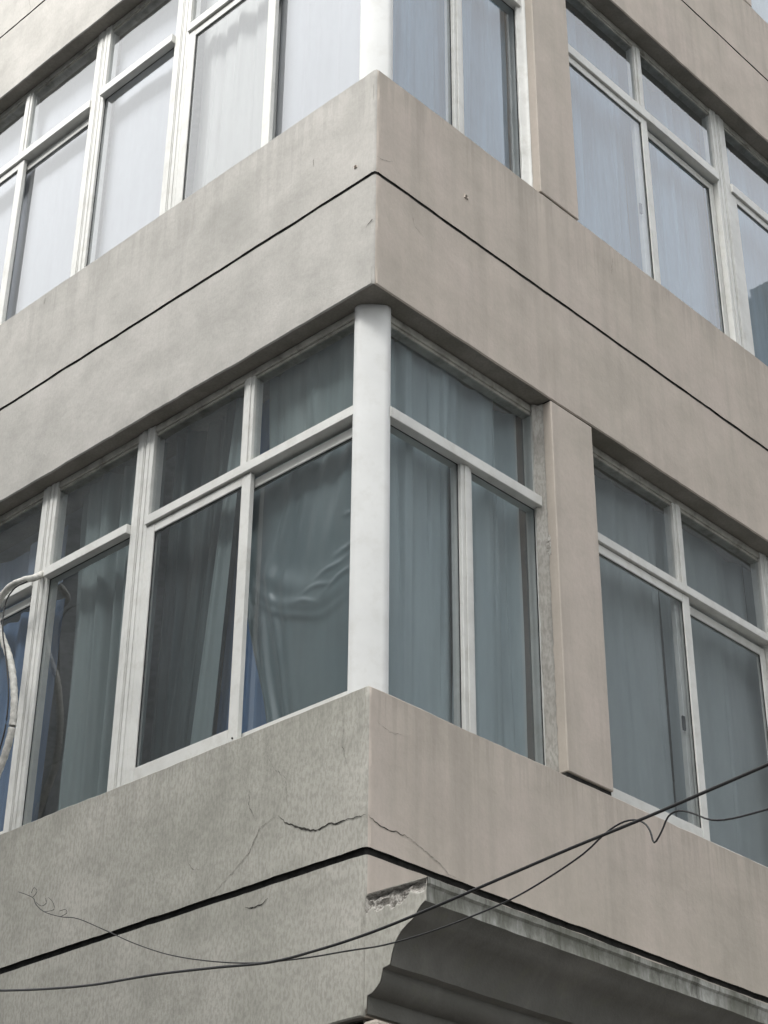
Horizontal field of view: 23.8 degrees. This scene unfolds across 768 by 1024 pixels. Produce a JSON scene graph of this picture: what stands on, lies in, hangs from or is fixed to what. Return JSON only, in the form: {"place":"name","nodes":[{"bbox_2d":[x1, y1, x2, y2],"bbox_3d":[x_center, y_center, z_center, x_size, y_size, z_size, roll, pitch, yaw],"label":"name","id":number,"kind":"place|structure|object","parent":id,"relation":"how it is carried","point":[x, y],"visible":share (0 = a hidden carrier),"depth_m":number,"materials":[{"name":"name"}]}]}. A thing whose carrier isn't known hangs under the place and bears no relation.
{"place":"outdoors","nodes":[
{"label":"outdoors","id":0,"kind":"place"},
{"bbox_2d":[0,0,767,1023],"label":"corner building","id":1,"kind":"structure","parent":0,"point":[376,210],"depth_m":8.67,"materials":[{"name":"grey paint"}]},
{"bbox_2d":[0,570,43,776],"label":"hose","id":2,"kind":"object","parent":1,"relation":"attached to","point":[7,589],"visible":1,"depth_m":8.94,"materials":[{"name":"white plastic"}]},
{"bbox_2d":[0,581,27,749],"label":"cable","id":3,"kind":"object","parent":2,"relation":"attached to","point":[14,588],"visible":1,"depth_m":9.04,"materials":[{"name":"white plastic"}]},
{"bbox_2d":[0,486,51,834],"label":"window","id":4,"kind":"structure","parent":1,"relation":"in","point":[29,591],"depth_m":9.45,"materials":[{"name":"white plastic"}]},
{"bbox_2d":[0,598,64,831],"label":"curtain","id":5,"kind":"object","parent":1,"relation":"hanging from","point":[15,634],"visible":0.45,"depth_m":9.39,"materials":[{"name":"fabric"}]},
{"bbox_2d":[0,525,67,612],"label":"curtain","id":6,"kind":"object","parent":1,"relation":"hanging from","point":[23,565],"visible":0.29,"depth_m":9.94,"materials":[{"name":"grey fabric"}]},
{"bbox_2d":[0,59,95,320],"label":"curtain","id":7,"kind":"object","parent":1,"relation":"hanging from","point":[44,249],"visible":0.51,"depth_m":11.30,"materials":[{"name":"white fabric"}]},
{"bbox_2d":[0,31,105,324],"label":"window","id":8,"kind":"structure","parent":1,"relation":"in","point":[32,154],"depth_m":11.37,"materials":[{"name":"white plastic"}]},
{"bbox_2d":[11,431,147,829],"bbox_3d":[-1.474,0.580,8.952,0.781,1.978,0.098,-26,-40,36],"label":"window","id":9,"kind":"structure","parent":1,"relation":"in","point":[56,569],"depth_m":9.08,"materials":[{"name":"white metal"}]},
{"bbox_2d":[58,443,166,810],"bbox_3d":[-1.364,0.628,9.024,0.720,1.981,0.089,-26,-40,36],"label":"curtain","id":10,"kind":"object","parent":1,"relation":"hanging from","point":[108,504],"visible":0.58,"depth_m":9.02,"materials":[{"name":"grey fabric"}]},
{"bbox_2d":[77,0,185,271],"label":"window","id":11,"kind":"structure","parent":1,"relation":"in","point":[111,87],"depth_m":10.79,"materials":[{"name":"white plastic"}]},
{"bbox_2d":[98,0,178,257],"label":"curtain","id":12,"kind":"object","parent":1,"relation":"hanging from","point":[132,202],"visible":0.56,"depth_m":10.75,"materials":[{"name":"white fabric"}]},
{"bbox_2d":[150,407,240,760],"bbox_3d":[-0.852,0.413,8.656,0.570,1.981,0.127,-26,-40,36],"label":"curtain","id":13,"kind":"object","parent":1,"relation":"hanging from","point":[202,458],"visible":0.71,"depth_m":8.71,"materials":[{"name":"fabric"}]},
{"bbox_2d":[190,398,243,744],"bbox_3d":[-0.773,0.322,8.502,0.270,1.981,0.018,-26,-40,36],"label":"curtain","id":14,"kind":"object","parent":1,"relation":"hanging from","point":[205,705],"visible":0.78,"depth_m":8.42,"materials":[{"name":"grey fabric"}]},
{"bbox_2d":[167,0,278,210],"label":"window","id":15,"kind":"structure","parent":1,"relation":"in","point":[195,24],"depth_m":10.18,"materials":[{"name":"white plastic"}]},
{"bbox_2d":[116,312,354,787],"bbox_3d":[-0.641,0.185,8.279,1.494,1.978,0.082,-26,-40,36],"label":"window","id":16,"kind":"structure","parent":1,"relation":"in","point":[154,520],"depth_m":8.46,"materials":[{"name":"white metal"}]},
{"bbox_2d":[192,0,281,193],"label":"curtain","id":17,"kind":"object","parent":1,"relation":"hanging from","point":[230,128],"visible":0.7,"depth_m":10.20,"materials":[{"name":"white fabric"}]},
{"bbox_2d":[216,399,269,733],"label":"curtain","id":18,"kind":"object","parent":1,"relation":"hanging from","point":[253,715],"visible":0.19,"depth_m":8.28,"materials":[{"name":"grey fabric"}]},
{"bbox_2d":[247,441,351,722],"bbox_3d":[-0.351,0.354,7.997,0.820,1.414,0.040,-26,-40,36],"label":"curtain","id":19,"kind":"object","parent":1,"relation":"hanging from","point":[298,607],"visible":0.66,"depth_m":8.03,"materials":[{"name":"fabric"}]},
{"bbox_2d":[269,332,353,469],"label":"curtain","id":20,"kind":"object","parent":1,"relation":"hanging from","point":[313,390],"visible":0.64,"depth_m":8.53,"materials":[{"name":"grey fabric"}]},
{"bbox_2d":[276,0,360,136],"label":"curtain","id":21,"kind":"object","parent":1,"relation":"hanging from","point":[319,65],"visible":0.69,"depth_m":9.68,"materials":[{"name":"white fabric"}]},
{"bbox_2d":[0,763,767,991],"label":"cable","id":22,"kind":"object","parent":1,"relation":"attached to","point":[756,769],"visible":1,"depth_m":5.88,"materials":[{"name":"black rubber"}]},
{"bbox_2d":[18,808,767,963],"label":"cable","id":23,"kind":"object","parent":1,"relation":"attached to","point":[596,841],"visible":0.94,"depth_m":5.84,"materials":[{"name":"black rubber"}]},
{"bbox_2d":[393,0,445,117],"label":"curtain","id":24,"kind":"object","parent":1,"relation":"hanging from","point":[418,49],"visible":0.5,"depth_m":9.65,"materials":[{"name":"white fabric"}]},
{"bbox_2d":[388,339,451,722],"bbox_3d":[0.098,0.074,8.075,0.589,1.981,0.086,25,-38,-34],"label":"curtain","id":25,"kind":"object","parent":1,"relation":"hanging from","point":[419,621],"visible":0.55,"depth_m":8.07,"materials":[{"name":"grey fabric"}]},
{"bbox_2d":[390,315,545,765],"bbox_3d":[0.293,0.159,8.222,0.262,1.978,1.079,-26,-40,36],"label":"window","id":26,"kind":"structure","parent":1,"relation":"in","point":[465,467],"depth_m":8.32,"materials":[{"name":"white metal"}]},
{"bbox_2d":[442,0,509,168],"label":"curtain","id":27,"kind":"object","parent":1,"relation":"hanging from","point":[484,82],"visible":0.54,"depth_m":10.08,"materials":[{"name":"white fabric"}]},
{"bbox_2d":[444,0,521,178],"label":"window","id":28,"kind":"structure","parent":1,"relation":"in","point":[454,90],"depth_m":9.85,"materials":[{"name":"white plastic"}]},
{"bbox_2d":[448,373,527,757],"bbox_3d":[0.454,0.278,8.411,0.080,1.981,0.530,-25,-39,35],"label":"curtain","id":29,"kind":"object","parent":1,"relation":"hanging from","point":[480,428],"visible":0.56,"depth_m":8.47,"materials":[{"name":"grey fabric"}]},
{"bbox_2d":[566,9,631,261],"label":"curtain","id":30,"kind":"object","parent":1,"relation":"hanging from","point":[600,173],"visible":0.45,"depth_m":10.88,"materials":[{"name":"white fabric"}]},
{"bbox_2d":[594,475,674,815],"bbox_3d":[1.142,0.676,9.068,0.060,1.981,0.830,-26,-40,36],"label":"curtain","id":31,"kind":"object","parent":1,"relation":"hanging from","point":[640,747],"visible":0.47,"depth_m":9.15,"materials":[{"name":"grey fabric"}]},
{"bbox_2d":[567,0,741,345],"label":"window","id":32,"kind":"structure","parent":1,"relation":"in","point":[645,128],"depth_m":11.25,"materials":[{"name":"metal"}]},
{"bbox_2d":[617,58,716,327],"bbox_3d":[1.747,-1.855,11.302,0.084,2.026,0.850,-26,-40,36],"label":"curtain","id":33,"kind":"object","parent":1,"relation":"hanging from","point":[683,250],"visible":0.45,"depth_m":11.34,"materials":[{"name":"white fabric"}]},
{"bbox_2d":[592,445,767,867],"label":"window","id":34,"kind":"structure","parent":1,"relation":"in","point":[673,585],"depth_m":9.43,"materials":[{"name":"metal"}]},
{"bbox_2d":[653,510,767,866],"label":"curtain","id":35,"kind":"object","parent":1,"relation":"hanging from","point":[731,736],"visible":0.58,"depth_m":9.64,"materials":[{"name":"grey fabric"}]},
{"bbox_2d":[698,124,767,365],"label":"curtain","id":36,"kind":"object","parent":1,"relation":"hanging from","point":[754,236],"visible":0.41,"depth_m":12.02,"materials":[{"name":"white fabric"}]},
{"bbox_2d":[715,114,767,355],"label":"window","id":37,"kind":"structure","parent":1,"relation":"in","point":[735,200],"depth_m":11.72,"materials":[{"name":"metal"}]},
{"bbox_2d":[742,567,767,792],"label":"curtain","id":38,"kind":"object","parent":1,"relation":"hanging from","point":[749,594],"visible":0.4,"depth_m":10.11,"materials":[{"name":"grey fabric"}]},
{"bbox_2d":[751,0,767,22],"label":"curtain","id":39,"kind":"object","parent":1,"relation":"hanging from","point":[759,8],"visible":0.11,"depth_m":13.75,"materials":[{"name":"white fabric"}]}
]}

